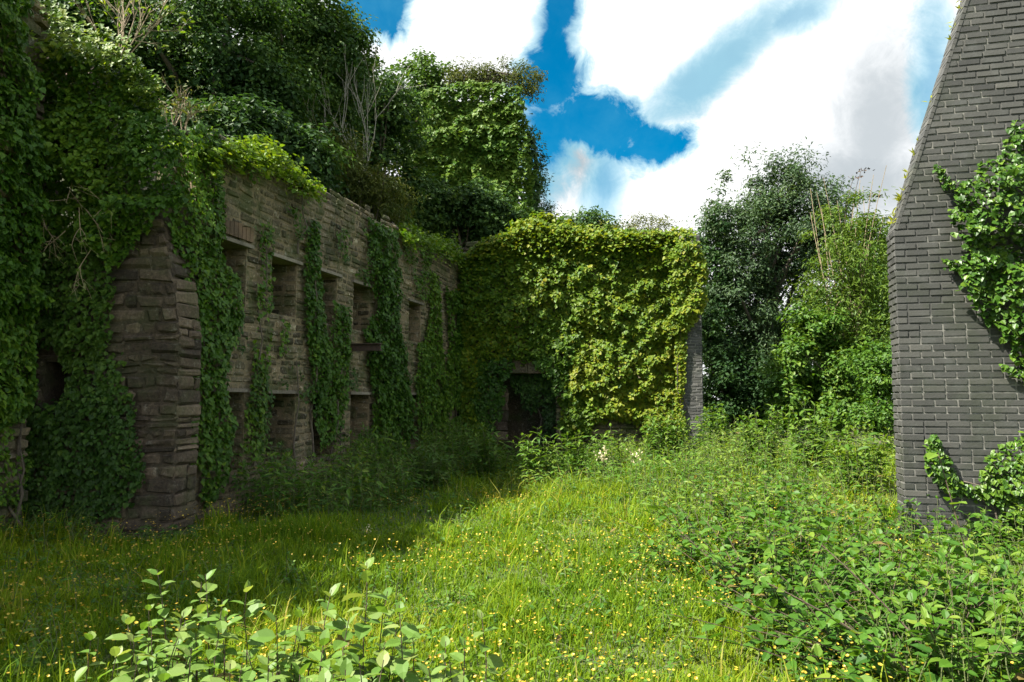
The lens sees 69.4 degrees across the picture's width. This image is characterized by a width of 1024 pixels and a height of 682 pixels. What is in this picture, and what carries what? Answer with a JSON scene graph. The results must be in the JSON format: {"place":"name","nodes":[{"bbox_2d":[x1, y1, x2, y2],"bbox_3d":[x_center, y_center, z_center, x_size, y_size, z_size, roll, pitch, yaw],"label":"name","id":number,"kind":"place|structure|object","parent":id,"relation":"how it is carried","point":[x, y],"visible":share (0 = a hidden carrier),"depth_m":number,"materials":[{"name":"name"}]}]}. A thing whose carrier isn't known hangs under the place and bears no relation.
{"place":"outdoors","nodes":[
{"label":"outdoors","id":0,"kind":"place"},
{"bbox_2d":[438,53,547,103],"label":"shrub","id":1,"kind":"object","parent":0,"point":[485,75],"visible":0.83,"depth_m":32.83,"materials":[{"name":"green plant"}]},
{"bbox_2d":[50,0,959,399],"label":"sky","id":2,"kind":"structure","parent":0,"point":[645,102],"materials":[{"name":"white"}]},
{"bbox_2d":[0,403,1022,681],"bbox_3d":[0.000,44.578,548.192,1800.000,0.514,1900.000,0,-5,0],"label":"ground","id":3,"kind":"structure","parent":0,"point":[664,659],"depth_m":6.25,"materials":[{"name":"green plant"}]},
{"bbox_2d":[0,0,50,530],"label":"stone pier","id":4,"kind":"structure","parent":3,"relation":"on","point":[37,24],"depth_m":8.38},
{"bbox_2d":[0,401,34,527],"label":"ivy","id":5,"kind":"object","parent":4,"relation":"attached to","point":[3,500],"visible":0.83,"depth_m":8.17,"materials":[{"name":"green plant"}]},
{"bbox_2d":[0,0,56,522],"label":"ivy","id":6,"kind":"object","parent":4,"relation":"attached to","point":[30,273],"visible":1,"depth_m":8.05,"materials":[{"name":"green plant"}]},
{"bbox_2d":[22,57,201,535],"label":"stone cross wall","id":7,"kind":"structure","parent":3,"relation":"on","point":[152,328],"depth_m":8.93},
{"bbox_2d":[21,240,146,532],"bbox_3d":[-5.288,0.470,8.692,1.976,3.892,0.360,0,-5,0],"label":"ivy","id":8,"kind":"object","parent":7,"relation":"attached to","point":[66,341],"visible":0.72,"depth_m":8.68,"materials":[{"name":"green plant"}]},
{"bbox_2d":[27,0,165,113],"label":"ivy","id":9,"kind":"object","parent":7,"relation":"attached to","point":[92,49],"visible":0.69,"depth_m":8.83,"materials":[{"name":"green plant"}]},
{"bbox_2d":[22,44,188,309],"bbox_3d":[-5.142,-1.987,8.643,2.492,3.492,0.883,0,-5,0],"label":"ivy","id":10,"kind":"object","parent":7,"relation":"attached to","point":[58,120],"visible":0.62,"depth_m":8.79,"materials":[{"name":"green plant"}]},
{"bbox_2d":[25,179,137,300],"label":"twiggy bush","id":11,"kind":"object","parent":10,"relation":"hanging from","point":[80,243],"visible":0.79,"depth_m":8.56,"materials":[{"name":"green plant"}]},
{"bbox_2d":[69,0,198,59],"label":"twiggy bush","id":12,"kind":"object","parent":7,"relation":"on","point":[123,13],"visible":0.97,"depth_m":9.70,"materials":[{"name":"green plant"}]},
{"bbox_2d":[110,654,147,681],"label":"sallow shoot","id":13,"kind":"object","parent":3,"relation":"on","point":[137,661],"visible":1,"depth_m":2.90,"materials":[{"name":"plant"}]},
{"bbox_2d":[97,614,185,681],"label":"sallow shoot","id":14,"kind":"object","parent":3,"relation":"on","point":[123,656],"visible":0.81,"depth_m":3.17,"materials":[{"name":"plant"}]},
{"bbox_2d":[74,569,209,681],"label":"sallow shoot","id":15,"kind":"object","parent":3,"relation":"on","point":[162,612],"visible":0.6,"depth_m":3.61,"materials":[{"name":"plant"}]},
{"bbox_2d":[133,606,242,681],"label":"sallow shoot","id":16,"kind":"object","parent":3,"relation":"on","point":[152,674],"visible":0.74,"depth_m":3.31,"materials":[{"name":"plant"}]},
{"bbox_2d":[167,648,209,681],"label":"sallow shoot","id":17,"kind":"object","parent":3,"relation":"on","point":[176,671],"visible":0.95,"depth_m":2.81,"materials":[{"name":"plant"}]},
{"bbox_2d":[201,660,247,681],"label":"sallow shoot","id":18,"kind":"object","parent":3,"relation":"on","point":[230,665],"visible":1,"depth_m":2.68,"materials":[{"name":"plant"}]},
{"bbox_2d":[163,569,288,677],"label":"sallow shoot","id":19,"kind":"object","parent":3,"relation":"on","point":[207,588],"visible":0.49,"depth_m":3.48,"materials":[{"name":"plant"}]},
{"bbox_2d":[164,580,288,681],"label":"sallow shoot","id":20,"kind":"object","parent":3,"relation":"on","point":[252,610],"visible":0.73,"depth_m":3.31,"materials":[{"name":"plant"}]},
{"bbox_2d":[170,599,321,681],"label":"sallow shoot","id":21,"kind":"object","parent":3,"relation":"on","point":[210,630],"visible":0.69,"depth_m":3.19,"materials":[{"name":"plant"}]},
{"bbox_2d":[250,610,317,681],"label":"sallow shoot","id":22,"kind":"object","parent":3,"relation":"on","point":[265,635],"visible":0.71,"depth_m":3.12,"materials":[{"name":"plant"}]},
{"bbox_2d":[257,609,313,681],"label":"sallow shoot","id":23,"kind":"object","parent":3,"relation":"on","point":[300,635],"visible":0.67,"depth_m":3.19,"materials":[{"name":"plant"}]},
{"bbox_2d":[254,655,316,681],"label":"sallow shoot","id":24,"kind":"object","parent":3,"relation":"on","point":[262,659],"visible":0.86,"depth_m":2.74,"materials":[{"name":"plant"}]},
{"bbox_2d":[139,130,458,522],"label":"ruined wall","id":25,"kind":"structure","parent":3,"relation":"on","point":[250,205],"depth_m":12.07,"materials":[{"name":"stone"}]},
{"bbox_2d":[161,119,244,508],"bbox_3d":[-3.983,-0.365,9.636,0.337,5.112,1.777,-1,-5,13],"label":"ivy","id":26,"kind":"object","parent":25,"relation":"attached to","point":[226,324],"visible":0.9,"depth_m":9.65,"materials":[{"name":"green plant"}]},
{"bbox_2d":[147,126,327,207],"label":"ivy","id":27,"kind":"object","parent":25,"relation":"attached to","point":[242,152],"visible":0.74,"depth_m":10.79,"materials":[{"name":"green plant"}]},
{"bbox_2d":[152,72,221,130],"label":"twiggy bush","id":28,"kind":"object","parent":27,"relation":"on","point":[178,109],"visible":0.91,"depth_m":9.83,"materials":[{"name":"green plant"}]},
{"bbox_2d":[243,222,290,465],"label":"ivy","id":29,"kind":"object","parent":25,"relation":"attached to","point":[258,354],"visible":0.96,"depth_m":10.92,"materials":[{"name":"green plant"}]},
{"bbox_2d":[303,218,333,459],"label":"ivy","id":30,"kind":"object","parent":25,"relation":"attached to","point":[320,338],"visible":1,"depth_m":12.41,"materials":[{"name":"green plant"}]},
{"bbox_2d":[231,158,433,304],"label":"ivy","id":31,"kind":"object","parent":25,"relation":"attached to","point":[339,237],"visible":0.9,"depth_m":14.42,"materials":[{"name":"green plant"}]},
{"bbox_2d":[315,300,352,460],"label":"ivy","id":32,"kind":"object","parent":25,"relation":"attached to","point":[342,363],"visible":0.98,"depth_m":13.12,"materials":[{"name":"green plant"}]},
{"bbox_2d":[231,321,450,494],"bbox_3d":[-2.586,1.482,15.160,0.210,3.334,10.274,-1,-5,14],"label":"ivy","id":33,"kind":"object","parent":25,"relation":"attached to","point":[309,388],"visible":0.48,"depth_m":11.42,"materials":[{"name":"green plant"}]},
{"bbox_2d":[323,174,423,232],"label":"shrub","id":34,"kind":"object","parent":25,"relation":"on","point":[345,191],"visible":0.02,"depth_m":19.32,"materials":[{"name":"green plant"}]},
{"bbox_2d":[362,217,417,461],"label":"ivy","id":35,"kind":"object","parent":25,"relation":"attached to","point":[391,354],"visible":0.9,"depth_m":15.10,"materials":[{"name":"green plant"}]},
{"bbox_2d":[383,221,470,276],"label":"ivy","id":36,"kind":"object","parent":25,"relation":"attached to","point":[439,244],"visible":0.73,"depth_m":17.74,"materials":[{"name":"green plant"}]},
{"bbox_2d":[416,271,448,450],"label":"ivy","id":37,"kind":"object","parent":25,"relation":"attached to","point":[433,351],"visible":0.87,"depth_m":17.80,"materials":[{"name":"green plant"}]},
{"bbox_2d":[278,582,370,681],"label":"sallow shoot","id":38,"kind":"object","parent":3,"relation":"on","point":[332,613],"visible":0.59,"depth_m":3.19,"materials":[{"name":"plant"}]},
{"bbox_2d":[339,658,352,681],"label":"sallow shoot","id":39,"kind":"object","parent":3,"relation":"on","point":[346,668],"visible":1,"depth_m":2.54,"materials":[{"name":"plant"}]},
{"bbox_2d":[312,613,399,681],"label":"sallow shoot","id":40,"kind":"object","parent":3,"relation":"on","point":[339,644],"visible":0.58,"depth_m":3.00,"materials":[{"name":"plant"}]},
{"bbox_2d":[317,557,410,681],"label":"sallow shoot","id":41,"kind":"object","parent":3,"relation":"on","point":[363,630],"visible":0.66,"depth_m":3.11,"materials":[{"name":"plant"}]},
{"bbox_2d":[317,650,447,681],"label":"sallow shoot","id":42,"kind":"object","parent":3,"relation":"on","point":[382,660],"visible":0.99,"depth_m":2.69,"materials":[{"name":"plant"}]},
{"bbox_2d":[305,601,473,681],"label":"sallow shoot","id":43,"kind":"object","parent":3,"relation":"on","point":[399,666],"visible":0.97,"depth_m":2.86,"materials":[{"name":"plant"}]},
{"bbox_2d":[329,622,481,681],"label":"sallow shoot","id":44,"kind":"object","parent":3,"relation":"on","point":[459,656],"visible":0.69,"depth_m":3.04,"materials":[{"name":"plant"}]},
{"bbox_2d":[308,587,503,681],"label":"sallow shoot","id":45,"kind":"object","parent":3,"relation":"on","point":[494,660],"visible":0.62,"depth_m":3.23,"materials":[{"name":"plant"}]},
{"bbox_2d":[405,437,458,490],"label":"leafy plant","id":46,"kind":"object","parent":3,"relation":"on","point":[435,460],"visible":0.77,"depth_m":12.95,"materials":[{"name":"green plant"}]},
{"bbox_2d":[460,420,518,483],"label":"leafy plant","id":47,"kind":"object","parent":3,"relation":"on","point":[488,465],"visible":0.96,"depth_m":14.41,"materials":[{"name":"green plant"}]},
{"bbox_2d":[0,478,1013,681],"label":"flowers","id":48,"kind":"object","parent":3,"relation":"on","point":[474,676],"visible":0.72,"depth_m":5.13,"materials":[{"name":"yellow plant"}]},
{"bbox_2d":[0,406,1023,681],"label":"undergrowth","id":49,"kind":"object","parent":3,"relation":"on","point":[368,476],"visible":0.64,"depth_m":7.18,"materials":[{"name":"green plant"}]},
{"bbox_2d":[514,426,563,484],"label":"leafy plant","id":50,"kind":"object","parent":3,"relation":"on","point":[530,461],"visible":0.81,"depth_m":14.24,"materials":[{"name":"green plant"}]},
{"bbox_2d":[457,232,681,458],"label":"end wall","id":51,"kind":"structure","parent":3,"relation":"on","point":[517,420],"depth_m":19.66,"materials":[{"name":"stone"}]},
{"bbox_2d":[442,285,464,446],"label":"ivy","id":52,"kind":"object","parent":51,"relation":"attached to","point":[457,305],"visible":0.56,"depth_m":19.26,"materials":[{"name":"green plant"}]},
{"bbox_2d":[470,354,565,445],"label":"ivy","id":53,"kind":"object","parent":51,"relation":"attached to","point":[493,394],"visible":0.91,"depth_m":19.46,"materials":[{"name":"green plant"}]},
{"bbox_2d":[456,225,597,454],"bbox_3d":[0.274,-0.006,19.344,3.912,6.204,0.545,-1,-5,14],"label":"creeper","id":54,"kind":"object","parent":51,"relation":"attached to","point":[469,322],"visible":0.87,"depth_m":19.43,"materials":[{"name":"green plant"}]},
{"bbox_2d":[509,374,555,439],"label":"ivy","id":55,"kind":"object","parent":51,"relation":"attached to","point":[538,385],"visible":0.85,"depth_m":19.52,"materials":[{"name":"green plant"}]},
{"bbox_2d":[483,210,590,257],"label":"creeper","id":56,"kind":"object","parent":51,"relation":"on","point":[545,217],"visible":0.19,"depth_m":19.74,"materials":[{"name":"green plant"}]},
{"bbox_2d":[466,213,697,321],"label":"creeper","id":57,"kind":"object","parent":51,"relation":"attached to","point":[478,248],"visible":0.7,"depth_m":19.20,"materials":[{"name":"green plant"}]},
{"bbox_2d":[564,221,681,440],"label":"creeper","id":58,"kind":"object","parent":51,"relation":"attached to","point":[646,315],"visible":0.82,"depth_m":18.71,"materials":[{"name":"green plant"}]},
{"bbox_2d":[545,427,595,476],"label":"leafy plant","id":59,"kind":"object","parent":3,"relation":"on","point":[573,456],"visible":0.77,"depth_m":15.03,"materials":[{"name":"green plant"}]},
{"bbox_2d":[553,205,628,228],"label":"broadleaf tree","id":60,"kind":"object","parent":3,"relation":"on","point":[581,218],"visible":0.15,"depth_m":47.95,"materials":[{"name":"green plant"}]},
{"bbox_2d":[589,423,637,472],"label":"leafy plant","id":61,"kind":"object","parent":3,"relation":"on","point":[610,446],"visible":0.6,"depth_m":15.23,"materials":[{"name":"green plant"}]},
{"bbox_2d":[593,210,684,231],"bbox_3d":[4.176,-0.312,22.961,2.915,7.743,2.228,2,-5,-27],"label":"broadleaf tree","id":62,"kind":"object","parent":3,"relation":"on","point":[658,224],"visible":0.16,"depth_m":23.21,"materials":[{"name":"green plant"}]},
{"bbox_2d":[639,398,692,462],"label":"leafy plant","id":63,"kind":"object","parent":3,"relation":"on","point":[655,444],"visible":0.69,"depth_m":15.97,"materials":[{"name":"green plant"}]},
{"bbox_2d":[679,235,703,450],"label":"brick pier","id":64,"kind":"structure","parent":3,"relation":"on","point":[693,394],"depth_m":17.86,"materials":[{"name":"grey brick"}]},
{"bbox_2d":[673,322,687,450],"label":"creeper","id":65,"kind":"object","parent":64,"relation":"attached to","point":[683,381],"visible":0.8,"depth_m":17.86,"materials":[{"name":"green plant"}]},
{"bbox_2d":[662,233,710,432],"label":"creeper","id":66,"kind":"object","parent":64,"relation":"attached to","point":[680,268],"visible":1,"depth_m":17.84,"materials":[{"name":"green plant"}]},
{"bbox_2d":[604,482,820,572],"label":"bramble bush","id":67,"kind":"object","parent":3,"relation":"on","point":[692,524],"visible":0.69,"depth_m":7.18,"materials":[{"name":"green plant"}]},
{"bbox_2d":[691,403,740,458],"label":"leafy plant","id":68,"kind":"object","parent":3,"relation":"on","point":[717,427],"visible":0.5,"depth_m":16.45,"materials":[{"name":"green plant"}]},
{"bbox_2d":[686,201,810,438],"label":"shrub","id":69,"kind":"object","parent":3,"relation":"on","point":[733,398],"visible":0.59,"depth_m":23.54,"materials":[{"name":"green plant"}]},
{"bbox_2d":[725,404,788,465],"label":"leafy plant","id":70,"kind":"object","parent":3,"relation":"on","point":[753,438],"visible":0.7,"depth_m":13.80,"materials":[{"name":"green plant"}]},
{"bbox_2d":[687,136,859,396],"bbox_3d":[8.804,-1.747,25.554,5.906,10.410,6.216,3,-6,-36],"label":"willow tree","id":71,"kind":"object","parent":3,"relation":"on","point":[767,274],"visible":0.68,"depth_m":24.48,"materials":[{"name":"green plant"}]},
{"bbox_2d":[688,465,878,525],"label":"bramble bush","id":72,"kind":"object","parent":3,"relation":"on","point":[771,505],"visible":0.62,"depth_m":8.97,"materials":[{"name":"green plant"}]},
{"bbox_2d":[663,507,922,625],"bbox_3d":[2.176,1.712,5.810,1.789,0.880,2.278,0,-5,0],"label":"bramble bush","id":73,"kind":"object","parent":3,"relation":"on","point":[770,549],"visible":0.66,"depth_m":5.57,"materials":[{"name":"green plant"}]},
{"bbox_2d":[702,259,892,429],"bbox_3d":[11.920,-0.049,32.078,13.102,8.950,9.022,0,-5,0],"label":"shrub","id":74,"kind":"object","parent":3,"relation":"on","point":[796,295],"visible":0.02,"depth_m":31.96,"materials":[{"name":"green plant"}]},
{"bbox_2d":[720,494,905,575],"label":"bramble bush","id":75,"kind":"object","parent":3,"relation":"on","point":[796,528],"visible":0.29,"depth_m":6.91,"materials":[{"name":"green plant"}]},
{"bbox_2d":[751,300,878,446],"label":"shrub","id":76,"kind":"object","parent":3,"relation":"on","point":[829,391],"visible":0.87,"depth_m":18.70,"materials":[{"name":"green plant"}]},
{"bbox_2d":[781,396,849,474],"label":"leafy plant","id":77,"kind":"object","parent":3,"relation":"on","point":[814,442],"visible":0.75,"depth_m":12.81,"materials":[{"name":"green plant"}]},
{"bbox_2d":[777,214,891,437],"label":"shrub","id":78,"kind":"object","parent":3,"relation":"on","point":[886,322],"visible":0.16,"depth_m":22.63,"materials":[{"name":"green plant"}]},
{"bbox_2d":[766,583,911,680],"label":"bramble cane","id":79,"kind":"object","parent":3,"relation":"on","point":[829,621],"visible":0.71,"depth_m":4.05,"materials":[{"name":"green plant"}]},
{"bbox_2d":[784,165,899,444],"bbox_3d":[9.006,-0.889,19.665,3.253,7.669,3.155,-4,-6,38],"label":"shrub","id":80,"kind":"object","parent":3,"relation":"on","point":[854,290],"visible":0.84,"depth_m":19.52,"materials":[{"name":"green plant"}]},
{"bbox_2d":[670,545,1023,681],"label":"bramble bush","id":81,"kind":"object","parent":3,"relation":"on","point":[767,616],"visible":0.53,"depth_m":4.41,"materials":[{"name":"green plant"}]},
{"bbox_2d":[810,421,895,494],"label":"leafy plant","id":82,"kind":"object","parent":3,"relation":"on","point":[880,454],"visible":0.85,"depth_m":10.78,"materials":[{"name":"green plant"}]},
{"bbox_2d":[832,337,894,449],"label":"shrub","id":83,"kind":"object","parent":3,"relation":"on","point":[876,372],"visible":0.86,"depth_m":16.64,"materials":[{"name":"green plant"}]},
{"bbox_2d":[821,545,934,656],"bbox_3d":[2.118,1.585,4.267,0.640,0.722,0.160,-4,-6,43],"label":"bramble cane","id":84,"kind":"object","parent":3,"relation":"on","point":[891,616],"visible":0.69,"depth_m":4.28,"materials":[{"name":"green plant"}]},
{"bbox_2d":[738,550,1023,681],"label":"bramble bush","id":85,"kind":"object","parent":3,"relation":"on","point":[838,618],"visible":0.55,"depth_m":4.17,"materials":[{"name":"green plant"}]},
{"bbox_2d":[827,523,1023,661],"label":"bramble bush","id":86,"kind":"object","parent":3,"relation":"on","point":[940,558],"visible":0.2,"depth_m":5.01,"materials":[{"name":"green plant"}]},
{"bbox_2d":[886,0,1023,545],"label":"brick gable wall","id":87,"kind":"structure","parent":3,"relation":"on","point":[958,391],"depth_m":8.06,"materials":[{"name":"grey brick"}]},
{"bbox_2d":[922,434,1022,537],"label":"ivy","id":88,"kind":"object","parent":87,"relation":"attached to","point":[959,488],"visible":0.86,"depth_m":7.80,"materials":[{"name":"green plant"}]},
{"bbox_2d":[932,164,1023,383],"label":"ivy","id":89,"kind":"object","parent":87,"relation":"attached to","point":[941,172],"visible":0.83,"depth_m":7.99,"materials":[{"name":"green plant"}]},
{"bbox_2d":[943,119,1023,367],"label":"ivy","id":90,"kind":"object","parent":87,"relation":"attached to","point":[1000,257],"visible":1,"depth_m":7.79,"materials":[{"name":"green plant"}]},
{"bbox_2d":[978,431,1023,548],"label":"ivy","id":91,"kind":"object","parent":87,"relation":"attached to","point":[995,479],"visible":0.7,"depth_m":7.66,"materials":[{"name":"green plant"}]},
{"bbox_2d":[926,453,992,612],"bbox_3d":[3.057,1.406,5.014,0.368,1.275,0.225,-4,-6,43],"label":"bramble cane","id":92,"kind":"object","parent":3,"relation":"on","point":[970,552],"visible":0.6,"depth_m":5.01,"materials":[{"name":"green plant"}]},
{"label":"hillside","id":93,"kind":"structure","parent":0,"visible":0},
{"bbox_2d":[38,0,346,161],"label":"broadleaf tree","id":94,"kind":"object","parent":93,"relation":"on","point":[205,55],"visible":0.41,"depth_m":15.81,"materials":[{"name":"green plant"}]},
{"bbox_2d":[141,90,357,199],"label":"shrub","id":95,"kind":"object","parent":93,"relation":"on","point":[250,117],"visible":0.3,"depth_m":14.49,"materials":[{"name":"green plant"}]},
{"bbox_2d":[235,0,389,149],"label":"broadleaf tree","id":96,"kind":"object","parent":93,"relation":"on","point":[327,33],"visible":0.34,"depth_m":19.11,"materials":[{"name":"green plant"}]},
{"bbox_2d":[293,39,425,180],"bbox_3d":[-4.101,-4.569,17.741,2.472,5.660,3.337,-3,-5,33],"label":"bare tree","id":97,"kind":"object","parent":93,"relation":"on","point":[357,99],"visible":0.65,"depth_m":18.55,"materials":[{"name":"grey plant"}]},
{"bbox_2d":[305,113,431,227],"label":"shrub","id":98,"kind":"object","parent":93,"relation":"on","point":[378,193],"visible":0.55,"depth_m":17.25,"materials":[{"name":"green plant"}]},
{"bbox_2d":[347,54,438,184],"bbox_3d":[-4.562,-5.624,24.954,3.438,7.664,4.925,-2,-5,23],"label":"broadleaf tree","id":99,"kind":"object","parent":93,"relation":"on","point":[394,118],"visible":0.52,"depth_m":24.39,"materials":[{"name":"green plant"}]},
{"bbox_2d":[387,46,457,144],"bbox_3d":[-4.279,-7.664,33.760,3.902,11.748,4.366,0,-5,0],"label":"broadleaf tree","id":100,"kind":"object","parent":93,"relation":"on","point":[421,73],"visible":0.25,"depth_m":33.41,"materials":[{"name":"green plant"}]},
{"bbox_2d":[386,162,534,260],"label":"shrub","id":101,"kind":"object","parent":93,"relation":"on","point":[469,212],"visible":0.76,"depth_m":25.54,"materials":[{"name":"green plant"}]},
{"bbox_2d":[406,103,517,195],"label":"ruined tower","id":102,"kind":"structure","parent":93,"relation":"on","point":[508,121],"depth_m":31.75,"materials":[{"name":"stone"}]},
{"bbox_2d":[400,79,537,252],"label":"ivy","id":103,"kind":"object","parent":102,"relation":"attached to","point":[472,118],"visible":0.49,"depth_m":31.42,"materials":[{"name":"green plant"}]},
{"bbox_2d":[524,113,543,216],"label":"ivy","id":104,"kind":"object","parent":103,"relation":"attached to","point":[538,187],"visible":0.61,"depth_m":31.73,"materials":[{"name":"green plant"}]},
{"bbox_2d":[527,120,562,216],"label":"shrub","id":105,"kind":"object","parent":102,"relation":"on","point":[548,209],"visible":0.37,"depth_m":33.38,"materials":[{"name":"green plant"}]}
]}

